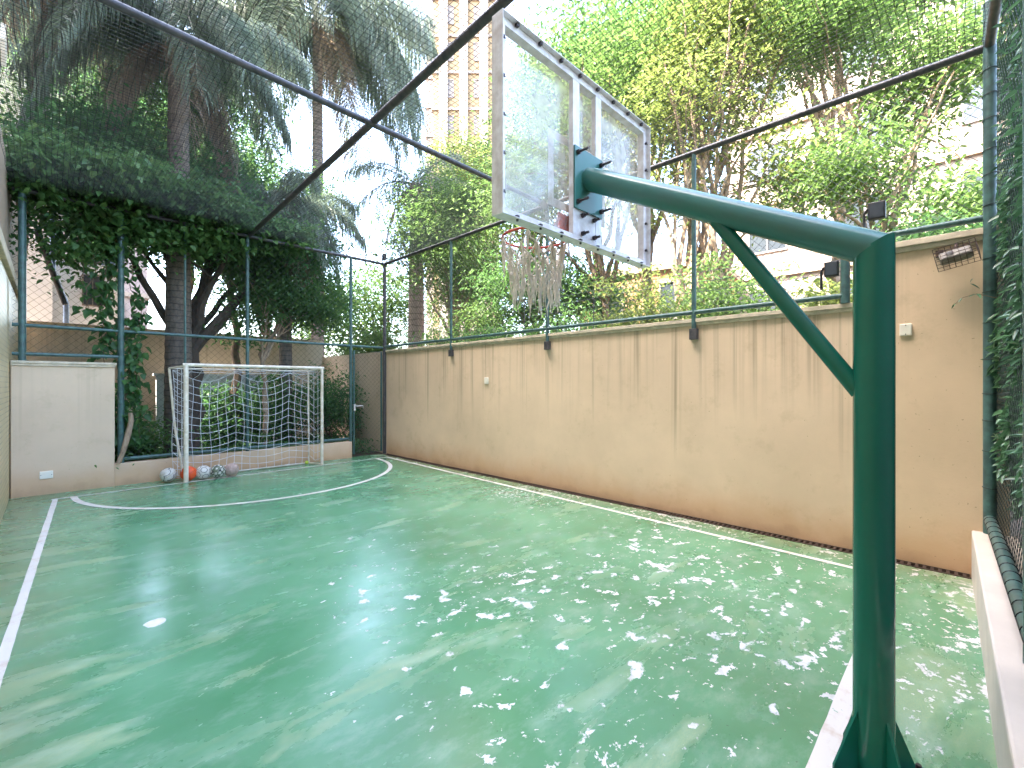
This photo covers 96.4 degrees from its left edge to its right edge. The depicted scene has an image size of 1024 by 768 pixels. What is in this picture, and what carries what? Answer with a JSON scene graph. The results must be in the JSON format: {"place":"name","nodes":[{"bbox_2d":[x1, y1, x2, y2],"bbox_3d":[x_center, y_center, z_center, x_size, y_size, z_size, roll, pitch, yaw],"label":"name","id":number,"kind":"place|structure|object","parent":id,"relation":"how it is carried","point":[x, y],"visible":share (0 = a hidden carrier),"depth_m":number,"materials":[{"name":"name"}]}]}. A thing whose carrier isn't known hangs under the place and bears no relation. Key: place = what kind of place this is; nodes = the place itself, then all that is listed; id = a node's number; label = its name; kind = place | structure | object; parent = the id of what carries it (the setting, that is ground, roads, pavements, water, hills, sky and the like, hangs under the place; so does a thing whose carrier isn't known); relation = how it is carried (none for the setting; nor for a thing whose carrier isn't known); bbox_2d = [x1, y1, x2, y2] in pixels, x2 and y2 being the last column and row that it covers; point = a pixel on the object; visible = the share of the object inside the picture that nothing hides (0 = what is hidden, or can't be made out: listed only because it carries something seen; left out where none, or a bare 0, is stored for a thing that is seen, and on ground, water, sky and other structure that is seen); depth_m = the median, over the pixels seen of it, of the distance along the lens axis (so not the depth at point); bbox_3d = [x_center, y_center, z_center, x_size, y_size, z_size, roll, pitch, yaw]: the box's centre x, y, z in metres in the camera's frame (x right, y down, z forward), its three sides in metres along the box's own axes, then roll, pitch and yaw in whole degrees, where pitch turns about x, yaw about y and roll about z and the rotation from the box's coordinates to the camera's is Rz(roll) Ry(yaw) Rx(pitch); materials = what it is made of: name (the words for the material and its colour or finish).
{"place":"outdoors","nodes":[
{"label":"outdoors","id":0,"kind":"place"},
{"bbox_2d":[0,8,149,328],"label":"apartment building","id":1,"kind":"structure","parent":0,"point":[127,298],"depth_m":23.12,"materials":[{"name":"beige concrete"}]},
{"bbox_2d":[0,45,380,445],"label":"broadleaf tree","id":2,"kind":"object","parent":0,"point":[236,358],"visible":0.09,"depth_m":10.25,"materials":[{"name":"green plant"}]},
{"bbox_2d":[300,444,382,456],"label":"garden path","id":3,"kind":"structure","parent":0,"point":[362,454],"depth_m":10.57,"materials":[{"name":"concrete"}]},
{"bbox_2d":[425,11,432,344],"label":"tower block","id":4,"kind":"structure","parent":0,"point":[429,102],"depth_m":47.16,"materials":[{"name":"beige concrete"}]},
{"bbox_2d":[147,0,726,356],"label":"sky","id":5,"kind":"structure","parent":0,"point":[161,284],"materials":[{"name":"white"}]},
{"bbox_2d":[432,0,498,341],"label":"tower block","id":6,"kind":"structure","parent":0,"point":[464,3],"depth_m":37.40,"materials":[{"name":"beige concrete"}]},
{"bbox_2d":[448,79,453,97],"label":"window","id":7,"kind":"structure","parent":6,"relation":"in","point":[452,89],"depth_m":37.49,"materials":[{"name":"white glass"}]},
{"bbox_2d":[448,6,453,24],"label":"window","id":8,"kind":"structure","parent":6,"relation":"in","point":[450,8],"depth_m":37.49,"materials":[{"name":"white glass"}]},
{"bbox_2d":[474,79,478,97],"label":"window","id":9,"kind":"structure","parent":6,"relation":"in","point":[475,91],"depth_m":37.50,"materials":[{"name":"white glass"}]},
{"bbox_2d":[474,42,478,60],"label":"window","id":10,"kind":"structure","parent":6,"relation":"in","point":[475,53],"depth_m":37.50,"materials":[{"name":"white glass"}]},
{"bbox_2d":[0,454,997,767],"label":"court floor","id":11,"kind":"structure","parent":0,"point":[404,614],"depth_m":2.92,"materials":[{"name":"paint"}]},
{"bbox_2d":[0,499,57,686],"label":"sideline","id":12,"kind":"object","parent":11,"relation":"on","point":[7,644],"visible":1,"depth_m":3.37,"materials":[{"name":"paint"}]},
{"bbox_2d":[10,360,116,498],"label":"end wall","id":13,"kind":"structure","parent":11,"relation":"on","point":[62,421],"depth_m":6.74,"materials":[{"name":"beige paint"}]},
{"bbox_2d":[39,471,52,478],"bbox_3d":[-6.734,1.315,6.617,0.018,0.110,0.140,0,0,45],"label":"cover plate","id":14,"kind":"object","parent":13,"relation":"attached to","point":[45,474],"visible":1,"depth_m":6.61,"materials":[{"name":"beige plastic"}]},
{"bbox_2d":[159,468,176,481],"bbox_3d":[-5.602,1.481,7.458,0.229,0.230,0.230,0,0,45],"label":"football","id":15,"kind":"object","parent":11,"relation":"on","point":[168,475],"visible":1,"depth_m":7.39,"materials":[{"name":"leather"}]},
{"bbox_2d":[180,466,195,480],"bbox_3d":[-5.344,1.478,7.562,0.236,0.236,0.236,0,0,45],"label":"football","id":16,"kind":"object","parent":11,"relation":"on","point":[192,473],"visible":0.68,"depth_m":7.51,"materials":[{"name":"leather"}]},
{"bbox_2d":[196,465,210,478],"bbox_3d":[-5.175,1.481,7.675,0.230,0.230,0.230,0,0,45],"label":"football","id":17,"kind":"object","parent":11,"relation":"on","point":[203,471],"visible":0.98,"depth_m":7.60,"materials":[{"name":"leather"}]},
{"bbox_2d":[51,457,384,499],"bbox_3d":[-4.540,1.596,8.173,0.054,0.001,5.200,0,0,45],"label":"goal line","id":18,"kind":"object","parent":11,"relation":"on","point":[208,479],"visible":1,"depth_m":7.61,"materials":[{"name":"paint"}]},
{"bbox_2d":[210,465,225,477],"bbox_3d":[-4.995,1.483,7.771,0.226,0.226,0.226,0,0,45],"label":"football","id":19,"kind":"object","parent":11,"relation":"on","point":[218,471],"visible":1,"depth_m":7.70,"materials":[{"name":"leather"}]},
{"bbox_2d":[70,458,391,508],"bbox_3d":[-3.756,1.595,7.351,2.220,0.001,4.760,0,0,45],"label":"goal arc","id":20,"kind":"object","parent":11,"relation":"on","point":[77,500],"visible":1,"depth_m":6.21,"materials":[{"name":"paint"}]},
{"bbox_2d":[225,463,238,475],"bbox_3d":[-4.857,1.483,7.924,0.226,0.226,0.226,0,0,45],"label":"football","id":21,"kind":"object","parent":11,"relation":"on","point":[232,469],"visible":0.96,"depth_m":7.85,"materials":[{"name":"leather"}]},
{"bbox_2d":[115,441,351,485],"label":"wall","id":22,"kind":"structure","parent":11,"relation":"on","point":[137,472],"depth_m":8.39,"materials":[{"name":"beige paint"}]},
{"bbox_2d":[12,186,383,462],"bbox_3d":[-4.980,-0.771,8.496,0.100,4.042,5.822,0,0,45],"label":"end fence","id":23,"kind":"object","parent":22,"relation":"on","point":[22,324],"visible":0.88,"depth_m":7.52,"materials":[{"name":"green metal"}]},
{"bbox_2d":[66,193,153,450],"bbox_3d":[-6.340,-0.889,7.257,0.473,3.993,1.043,0,0,45],"label":"climbing vine","id":24,"kind":"object","parent":23,"relation":"attached to","point":[109,287],"visible":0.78,"depth_m":7.30,"materials":[{"name":"green plant"}]},
{"bbox_2d":[116,413,133,463],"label":"broken branch","id":25,"kind":"object","parent":23,"relation":"attached to","point":[128,433],"visible":1,"depth_m":7.22,"materials":[{"name":"brown plant"}]},
{"bbox_2d":[0,120,327,275],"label":"climbing vine","id":26,"kind":"object","parent":23,"relation":"attached to","point":[157,234],"visible":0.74,"depth_m":7.09,"materials":[{"name":"green plant"}]},
{"bbox_2d":[349,257,385,453],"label":"gate","id":27,"kind":"structure","parent":23,"relation":"attached to","point":[354,353],"depth_m":10.25,"materials":[{"name":"green metal"}]},
{"bbox_2d":[168,363,323,482],"bbox_3d":[-4.690,0.627,8.274,0.435,1.933,2.428,0,0,45],"label":"football goal","id":28,"kind":"object","parent":11,"relation":"on","point":[184,454],"visible":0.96,"depth_m":8.02,"materials":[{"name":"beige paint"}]},
{"bbox_2d":[387,457,852,568],"bbox_3d":[0.197,1.596,6.900,0.065,0.001,8.469,0,0,-43],"label":"sideline","id":29,"kind":"object","parent":11,"relation":"on","point":[822,560],"visible":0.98,"depth_m":5.24,"materials":[{"name":"paint"}]},
{"bbox_2d":[492,8,922,767],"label":"basketball hoop","id":30,"kind":"object","parent":11,"relation":"on","point":[872,736],"visible":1,"depth_m":1.95,"materials":[{"name":"green paint"}]},
{"bbox_2d":[805,577,896,767],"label":"baseline","id":31,"kind":"object","parent":11,"relation":"on","point":[827,745],"visible":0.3,"depth_m":2.14,"materials":[{"name":"paint"}]},
{"bbox_2d":[972,530,1023,767],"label":"kerb wall","id":32,"kind":"structure","parent":11,"relation":"on","point":[1001,644],"depth_m":2.16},
{"bbox_2d":[982,0,1023,663],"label":"fence","id":33,"kind":"object","parent":32,"relation":"on","point":[1012,578],"visible":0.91,"depth_m":3.47,"materials":[{"name":"green metal"}]},
{"bbox_2d":[727,0,1016,313],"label":"apartment building","id":34,"kind":"structure","parent":0,"point":[977,124],"depth_m":17.74,"materials":[{"name":"beige concrete"}]},
{"bbox_2d":[748,286,787,310],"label":"window","id":35,"kind":"structure","parent":34,"relation":"in","point":[785,287],"depth_m":19.18,"materials":[{"name":"white glass"}]},
{"bbox_2d":[748,235,787,254],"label":"window","id":36,"kind":"structure","parent":34,"relation":"in","point":[768,247],"depth_m":19.13,"materials":[{"name":"white glass"}]},
{"bbox_2d":[748,138,787,185],"bbox_3d":[10.607,-9.200,19.019,1.500,1.500,0.058,0,0,45],"label":"window","id":37,"kind":"structure","parent":34,"relation":"in","point":[759,167],"depth_m":19.16,"materials":[{"name":"white glass"}]},
{"bbox_2d":[748,68,787,111],"bbox_3d":[10.607,-12.200,19.019,1.500,1.500,0.058,0,0,45],"label":"window","id":38,"kind":"structure","parent":34,"relation":"in","point":[760,95],"depth_m":19.00,"materials":[{"name":"white glass"}]},
{"bbox_2d":[840,104,891,149],"bbox_3d":[12.913,-9.200,16.729,1.500,1.500,0.058,0,0,45],"label":"window","id":39,"kind":"structure","parent":34,"relation":"in","point":[889,104],"depth_m":16.59,"materials":[{"name":"white glass"}]},
{"bbox_2d":[843,39,890,77],"bbox_3d":[12.913,-12.200,16.729,1.500,1.500,0.058,0,0,45],"label":"window","id":40,"kind":"structure","parent":34,"relation":"in","point":[890,39],"depth_m":16.84,"materials":[{"name":"white glass"}]},
{"bbox_2d":[846,190,891,229],"bbox_3d":[12.913,-6.200,16.729,1.500,1.500,0.058,0,0,45],"label":"window","id":41,"kind":"structure","parent":34,"relation":"in","point":[864,208],"depth_m":16.83,"materials":[{"name":"white glass"}]},
{"bbox_2d":[961,166,1001,208],"bbox_3d":[15.219,-6.200,14.439,1.500,1.500,0.058,0,0,45],"label":"window","id":42,"kind":"structure","parent":34,"relation":"in","point":[978,178],"depth_m":14.79,"materials":[{"name":"white glass"}]},
{"bbox_2d":[961,70,1003,125],"bbox_3d":[15.219,-9.200,14.439,1.500,1.500,0.058,0,0,45],"label":"window","id":43,"kind":"structure","parent":34,"relation":"in","point":[975,112],"depth_m":14.77,"materials":[{"name":"white glass"}]},
{"bbox_2d":[1010,480,1022,545],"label":"ground","id":44,"kind":"structure","parent":0,"point":[1017,528],"depth_m":5.16,"materials":[{"name":"soil"}]},
{"bbox_2d":[0,126,17,522],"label":"side building","id":45,"kind":"structure","parent":44,"relation":"on","point":[8,273],"depth_m":5.96,"materials":[{"name":"paint"}]},
{"bbox_2d":[0,23,6,73],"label":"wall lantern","id":46,"kind":"object","parent":45,"relation":"attached to","point":[2,45],"depth_m":4.98,"materials":[{"name":"glass"}]},
{"bbox_2d":[35,230,67,304],"bbox_3d":[-9.153,-2.300,9.090,0.095,1.427,0.496,0,0,45],"label":"slanted pipe","id":47,"kind":"object","parent":45,"relation":"attached to","point":[63,300],"visible":0.41,"depth_m":9.11,"materials":[{"name":"metal"}]},
{"bbox_2d":[0,0,1001,261],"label":"overhead net","id":48,"kind":"object","parent":45,"relation":"attached to","point":[452,48],"visible":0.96,"depth_m":4.49,"materials":[{"name":"fabric"}]},
{"bbox_2d":[0,74,116,324],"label":"white house","id":49,"kind":"structure","parent":44,"relation":"on","point":[43,298],"depth_m":10.84,"materials":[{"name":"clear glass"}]},
{"bbox_2d":[82,274,101,306],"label":"window","id":50,"kind":"structure","parent":49,"relation":"in","point":[85,278],"depth_m":11.73,"materials":[{"name":"grey glass"}]},
{"bbox_2d":[49,219,68,322],"bbox_3d":[-9.424,-1.600,9.527,0.086,4.400,0.290,0,0,45],"label":"drain pipe","id":51,"kind":"object","parent":44,"relation":"on","point":[65,313],"visible":0.07,"depth_m":9.56,"materials":[{"name":"metal"}]},
{"bbox_2d":[0,0,224,249],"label":"palm tree","id":52,"kind":"object","parent":44,"relation":"on","point":[8,5],"visible":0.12,"depth_m":8.53,"materials":[{"name":"green plant"}]},
{"bbox_2d":[115,387,163,460],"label":"shrub","id":53,"kind":"object","parent":44,"relation":"on","point":[149,412],"visible":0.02,"depth_m":8.38,"materials":[{"name":"green plant"}]},
{"bbox_2d":[94,407,197,468],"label":"shrub","id":54,"kind":"object","parent":44,"relation":"on","point":[130,448],"visible":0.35,"depth_m":7.84,"materials":[{"name":"green plant"}]},
{"bbox_2d":[2,40,298,277],"bbox_3d":[-13.390,-5.284,17.480,8.929,13.860,12.815,0,0,45],"label":"broadleaf tree","id":55,"kind":"object","parent":44,"relation":"on","point":[159,131],"visible":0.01,"depth_m":16.55,"materials":[{"name":"green plant"}]},
{"bbox_2d":[6,7,310,296],"bbox_3d":[-9.005,-4.300,12.480,5.286,11.847,8.809,0,0,20],"label":"broadleaf tree","id":56,"kind":"object","parent":44,"relation":"on","point":[243,134],"visible":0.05,"depth_m":12.64,"materials":[{"name":"green plant"}]},
{"bbox_2d":[6,0,318,457],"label":"palm tree","id":57,"kind":"object","parent":44,"relation":"on","point":[176,282],"visible":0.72,"depth_m":8.28,"materials":[{"name":"green plant"}]},
{"bbox_2d":[27,320,322,441],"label":"garden wall","id":58,"kind":"structure","parent":44,"relation":"on","point":[304,350],"depth_m":10.33,"materials":[{"name":"beige paint"}]},
{"bbox_2d":[0,53,374,448],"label":"broadleaf tree","id":59,"kind":"object","parent":44,"relation":"on","point":[207,279],"visible":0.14,"depth_m":8.28,"materials":[{"name":"green plant"}]},
{"bbox_2d":[152,373,273,448],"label":"garden wall","id":60,"kind":"structure","parent":44,"relation":"on","point":[158,376],"depth_m":10.58,"materials":[{"name":"paint"}]},
{"bbox_2d":[163,380,270,449],"bbox_3d":[-6.458,0.873,10.279,1.706,1.947,2.144,0,0,45],"label":"shrub","id":61,"kind":"object","parent":44,"relation":"on","point":[220,420],"visible":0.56,"depth_m":10.15,"materials":[{"name":"green plant"}]},
{"bbox_2d":[115,432,378,461],"bbox_3d":[-5.693,1.457,9.931,2.851,0.442,4.708,0,0,45],"label":"ground cover","id":62,"kind":"object","parent":44,"relation":"on","point":[357,445],"visible":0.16,"depth_m":10.55,"materials":[{"name":"green plant"}]},
{"bbox_2d":[189,445,237,455],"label":"fern","id":63,"kind":"object","parent":62,"relation":"on","point":[203,448],"visible":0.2,"depth_m":8.85,"materials":[{"name":"green plant"}]},
{"bbox_2d":[241,431,274,445],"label":"fern","id":64,"kind":"object","parent":62,"relation":"on","point":[259,438],"visible":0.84,"depth_m":9.36,"materials":[{"name":"green plant"}]},
{"bbox_2d":[211,369,319,443],"bbox_3d":[-5.634,0.613,10.859,2.033,1.995,2.495,0,0,45],"label":"shrub","id":65,"kind":"object","parent":44,"relation":"on","point":[272,411],"visible":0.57,"depth_m":10.56,"materials":[{"name":"green plant"}]},
{"bbox_2d":[161,257,387,338],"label":"broadleaf tree","id":66,"kind":"object","parent":44,"relation":"on","point":[332,285],"visible":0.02,"depth_m":14.93,"materials":[{"name":"green plant"}]},
{"bbox_2d":[193,244,382,448],"bbox_3d":[-5.218,-0.782,10.700,3.448,4.799,4.122,0,0,3],"label":"broadleaf tree","id":67,"kind":"object","parent":44,"relation":"on","point":[295,303],"visible":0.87,"depth_m":10.03,"materials":[{"name":"green plant"}]},
{"bbox_2d":[211,164,367,442],"bbox_3d":[-5.532,-1.719,11.203,3.660,6.637,3.507,0,0,13],"label":"palm tree","id":68,"kind":"object","parent":44,"relation":"on","point":[285,359],"visible":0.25,"depth_m":10.84,"materials":[{"name":"green plant"}]},
{"bbox_2d":[156,0,440,356],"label":"palm tree","id":69,"kind":"object","parent":44,"relation":"on","point":[360,21],"visible":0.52,"depth_m":13.75,"materials":[{"name":"green plant"}]},
{"bbox_2d":[279,360,369,443],"bbox_3d":[-4.392,0.575,10.921,2.072,2.332,2.403,0,0,45],"label":"shrub","id":70,"kind":"object","parent":44,"relation":"on","point":[333,411],"visible":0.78,"depth_m":10.89,"materials":[{"name":"green plant"}]},
{"bbox_2d":[323,351,386,453],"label":"garden side wall","id":71,"kind":"structure","parent":44,"relation":"on","point":[374,388],"depth_m":11.20,"materials":[{"name":"beige paint"}]},
{"bbox_2d":[272,246,445,356],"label":"broadleaf tree","id":72,"kind":"object","parent":44,"relation":"on","point":[378,319],"visible":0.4,"depth_m":17.73,"materials":[{"name":"green plant"}]},
{"bbox_2d":[334,324,412,355],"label":"shrub","id":73,"kind":"object","parent":44,"relation":"on","point":[372,341],"visible":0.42,"depth_m":13.00,"materials":[{"name":"green plant"}]},
{"bbox_2d":[336,150,476,347],"bbox_3d":[-3.412,-2.919,15.297,4.462,9.039,4.093,0,0,6],"label":"palm tree","id":74,"kind":"object","parent":44,"relation":"on","point":[412,316],"visible":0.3,"depth_m":14.88,"materials":[{"name":"green plant"}]},
{"bbox_2d":[407,321,464,346],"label":"shrub","id":75,"kind":"object","parent":44,"relation":"on","point":[434,333],"visible":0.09,"depth_m":10.80,"materials":[{"name":"green plant"}]},
{"bbox_2d":[359,94,525,335],"bbox_3d":[-1.695,-4.542,17.855,6.034,12.329,7.318,0,0,32],"label":"broadleaf tree","id":76,"kind":"object","parent":44,"relation":"on","point":[461,151],"visible":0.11,"depth_m":17.30,"materials":[{"name":"green plant"}]},
{"bbox_2d":[353,153,543,336],"bbox_3d":[-1.618,-2.499,12.973,4.708,8.240,5.122,0,0,45],"label":"broadleaf tree","id":77,"kind":"object","parent":44,"relation":"on","point":[436,262],"visible":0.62,"depth_m":12.55,"materials":[{"name":"green plant"}]},
{"bbox_2d":[435,296,525,340],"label":"shrub","id":78,"kind":"object","parent":44,"relation":"on","point":[478,322],"visible":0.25,"depth_m":11.59,"materials":[{"name":"green plant"}]},
{"bbox_2d":[456,318,536,342],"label":"shrub","id":79,"kind":"object","parent":44,"relation":"on","point":[490,332],"visible":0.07,"depth_m":9.87,"materials":[{"name":"green plant"}]},
{"bbox_2d":[449,1,623,333],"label":"broadleaf tree","id":80,"kind":"object","parent":44,"relation":"on","point":[516,115],"visible":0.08,"depth_m":12.66,"materials":[{"name":"green plant"}]},
{"bbox_2d":[434,238,668,335],"bbox_3d":[1.181,-0.982,11.192,5.449,5.195,4.177,0,0,16],"label":"broadleaf tree","id":81,"kind":"object","parent":44,"relation":"on","point":[505,283],"visible":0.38,"depth_m":10.78,"materials":[{"name":"plant"}]},
{"bbox_2d":[505,293,616,335],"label":"shrub","id":82,"kind":"object","parent":44,"relation":"on","point":[561,321],"visible":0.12,"depth_m":8.66,"materials":[{"name":"green plant"}]},
{"bbox_2d":[436,0,767,325],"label":"broadleaf tree","id":83,"kind":"object","parent":44,"relation":"on","point":[614,61],"visible":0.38,"depth_m":9.90,"materials":[{"name":"green plant"}]},
{"bbox_2d":[386,303,852,549],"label":"perimeter wall","id":84,"kind":"structure","parent":44,"relation":"on","point":[744,420],"depth_m":5.79,"materials":[{"name":"beige paint"}]},
{"bbox_2d":[384,45,982,356],"bbox_3d":[0.485,-1.661,7.143,9.622,2.262,0.076,0,0,45],"label":"side fence","id":85,"kind":"object","parent":84,"relation":"on","point":[844,295],"visible":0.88,"depth_m":5.22,"materials":[{"name":"green metal"}]},
{"bbox_2d":[820,261,838,289],"bbox_3d":[3.131,-1.071,4.516,0.156,0.261,0.069,0,0,45],"label":"floodlight","id":86,"kind":"object","parent":85,"relation":"attached to","point":[831,269],"visible":1,"depth_m":4.49,"materials":[{"name":"black plastic"}]},
{"bbox_2d":[863,200,885,227],"bbox_3d":[3.379,-1.555,4.270,0.172,0.270,0.069,0,0,45],"label":"floodlight","id":87,"kind":"object","parent":85,"relation":"attached to","point":[876,210],"visible":0.96,"depth_m":4.24,"materials":[{"name":"black metal"}]},
{"bbox_2d":[524,253,850,335],"bbox_3d":[1.804,-1.095,6.150,4.507,0.650,0.026,0,0,45],"label":"electric fence","id":88,"kind":"object","parent":84,"relation":"on","point":[682,284],"visible":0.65,"depth_m":5.84,"materials":[{"name":"grey metal"}]},
{"bbox_2d":[470,0,794,322],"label":"broadleaf tree","id":89,"kind":"object","parent":44,"relation":"on","point":[583,9],"visible":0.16,"depth_m":11.76,"materials":[{"name":"green plant"}]},
{"bbox_2d":[578,254,704,328],"bbox_3d":[2.119,-0.235,7.703,2.188,3.684,2.371,0,0,29],"label":"shrub","id":90,"kind":"object","parent":44,"relation":"on","point":[636,310],"visible":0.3,"depth_m":7.49,"materials":[{"name":"green plant"}]},
{"bbox_2d":[581,255,739,329],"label":"house","id":91,"kind":"structure","parent":44,"relation":"on","point":[662,273],"depth_m":17.74,"materials":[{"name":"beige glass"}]},
{"bbox_2d":[659,278,685,319],"bbox_3d":[6.214,-3.200,17.351,1.300,1.500,0.058,0,0,37],"label":"window","id":92,"kind":"structure","parent":91,"relation":"in","point":[667,288],"depth_m":17.53,"materials":[{"name":"white glass"}]},
{"bbox_2d":[383,453,971,578],"bbox_3d":[0.459,1.622,7.118,9.480,0.056,0.124,0,0,45],"label":"drain channel","id":93,"kind":"object","parent":44,"relation":"on","point":[898,561],"visible":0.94,"depth_m":5.27,"materials":[{"name":"metal"}]},
{"bbox_2d":[646,239,816,321],"bbox_3d":[3.279,-0.298,7.054,2.360,3.810,2.508,0,0,45],"label":"shrub","id":94,"kind":"object","parent":44,"relation":"on","point":[717,294],"visible":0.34,"depth_m":6.91,"materials":[{"name":"green plant"}]},
{"bbox_2d":[568,0,906,319],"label":"broadleaf tree","id":95,"kind":"object","parent":44,"relation":"on","point":[717,6],"visible":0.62,"depth_m":8.40,"materials":[{"name":"green plant"}]},
{"bbox_2d":[762,273,852,307],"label":"shrub","id":96,"kind":"object","parent":44,"relation":"on","point":[816,281],"visible":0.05,"depth_m":5.85,"materials":[{"name":"green plant"}]},
{"bbox_2d":[705,0,961,291],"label":"broadleaf tree","id":97,"kind":"object","parent":44,"relation":"on","point":[841,218],"visible":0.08,"depth_m":10.08,"materials":[{"name":"green plant"}]},
{"bbox_2d":[734,0,1021,241],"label":"broadleaf tree","id":98,"kind":"object","parent":44,"relation":"on","point":[925,131],"visible":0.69,"depth_m":7.13,"materials":[{"name":"green plant"}]},
{"bbox_2d":[832,195,982,293],"bbox_3d":[4.488,-0.176,4.989,1.739,3.563,2.167,0,0,45],"label":"shrub","id":99,"kind":"object","parent":44,"relation":"on","point":[934,217],"visible":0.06,"depth_m":4.86,"materials":[{"name":"green plant"}]},
{"bbox_2d":[896,225,1009,577],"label":"tall wall","id":100,"kind":"structure","parent":44,"relation":"on","point":[939,437],"depth_m":3.97,"materials":[{"name":"beige paint"}]},
{"bbox_2d":[899,324,911,335],"bbox_3d":[3.541,-0.487,4.115,0.085,0.105,0.026,0,0,45],"label":"cover plate","id":101,"kind":"object","parent":100,"relation":"attached to","point":[905,329],"visible":1,"depth_m":4.11,"materials":[{"name":"beige plastic"}]},
{"bbox_2d":[932,237,980,271],"bbox_3d":[3.693,-1.068,3.804,0.294,0.238,0.254,0,0,45],"label":"caged floodlight","id":102,"kind":"object","parent":100,"relation":"attached to","point":[956,254],"visible":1,"depth_m":3.76,"materials":[{"name":"metal"}]},
{"bbox_2d":[980,0,1022,547],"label":"hedge","id":103,"kind":"object","parent":44,"relation":"on","point":[1008,337],"visible":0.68,"depth_m":2.93,"materials":[{"name":"green plant"}]},
{"bbox_2d":[952,279,995,307],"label":"hedge twig","id":104,"kind":"object","parent":103,"relation":"attached to","point":[960,299],"visible":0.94,"depth_m":3.72,"materials":[{"name":"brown plant"}]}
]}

